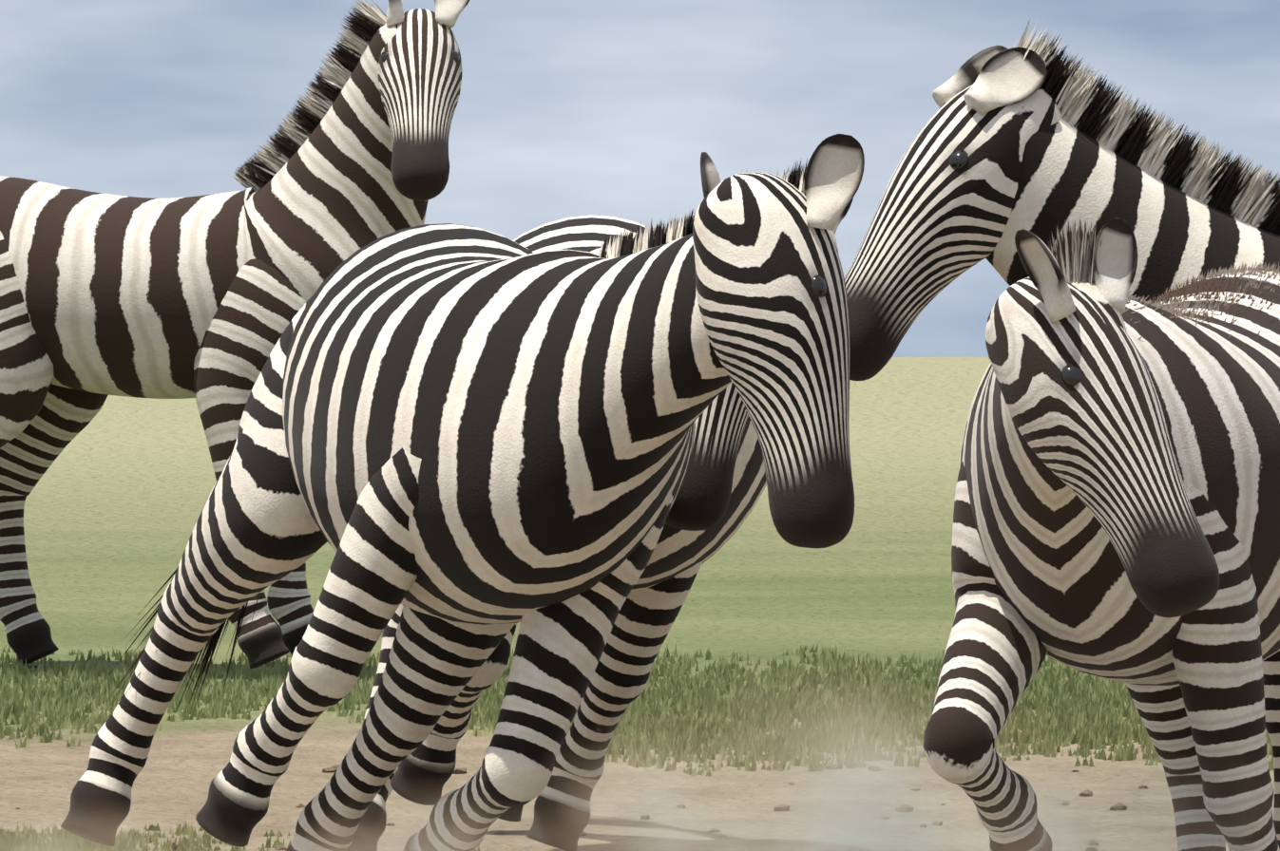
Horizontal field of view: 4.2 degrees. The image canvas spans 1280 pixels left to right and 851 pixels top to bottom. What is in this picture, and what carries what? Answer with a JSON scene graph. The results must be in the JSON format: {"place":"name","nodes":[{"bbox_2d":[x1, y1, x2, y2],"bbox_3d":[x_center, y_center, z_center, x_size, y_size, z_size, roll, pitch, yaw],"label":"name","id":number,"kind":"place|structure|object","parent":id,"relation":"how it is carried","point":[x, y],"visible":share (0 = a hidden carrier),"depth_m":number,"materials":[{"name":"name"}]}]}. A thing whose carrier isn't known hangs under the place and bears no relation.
{"place":"outdoors","nodes":[
{"label":"outdoors","id":0,"kind":"place"},
{"bbox_2d":[0,357,1274,850],"bbox_3d":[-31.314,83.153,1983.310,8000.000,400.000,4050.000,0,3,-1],"label":"ground","id":1,"kind":"structure","parent":0,"point":[118,496],"depth_m":44.62,"materials":[{"name":"green plant"}]},
{"bbox_2d":[0,0,469,668],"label":"zebra","id":2,"kind":"object","parent":1,"relation":"on","point":[201,300],"visible":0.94,"depth_m":42.30,"materials":[{"name":"fur"}]},
{"bbox_2d":[60,133,864,850],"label":"zebra","id":3,"kind":"object","parent":1,"relation":"on","point":[468,448],"visible":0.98,"depth_m":34.60,"materials":[{"name":"fur"}]},
{"bbox_2d":[344,152,766,850],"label":"zebra","id":4,"kind":"object","parent":1,"relation":"on","point":[723,487],"visible":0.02,"depth_m":36.54,"materials":[{"name":"fur"}]},
{"bbox_2d":[10,764,1146,850],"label":"pebbles","id":5,"kind":"object","parent":1,"relation":"on","point":[456,771],"visible":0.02,"depth_m":38.57,"materials":[{"name":"brown stone"}]},
{"bbox_2d":[0,643,1273,850],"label":"grass tufts","id":6,"kind":"object","parent":1,"relation":"on","point":[1089,714],"visible":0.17,"depth_m":41.35,"materials":[{"name":"green plant"}]},
{"bbox_2d":[844,17,1279,849],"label":"zebra","id":7,"kind":"object","parent":1,"relation":"on","point":[1041,139],"visible":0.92,"depth_m":34.59,"materials":[{"name":"fur"}]},
{"bbox_2d":[923,217,1279,850],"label":"zebra","id":8,"kind":"object","parent":1,"relation":"on","point":[1117,505],"visible":0.96,"depth_m":32.34,"materials":[{"name":"fur"}]},
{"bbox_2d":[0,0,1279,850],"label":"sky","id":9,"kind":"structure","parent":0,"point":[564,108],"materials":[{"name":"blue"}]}
]}

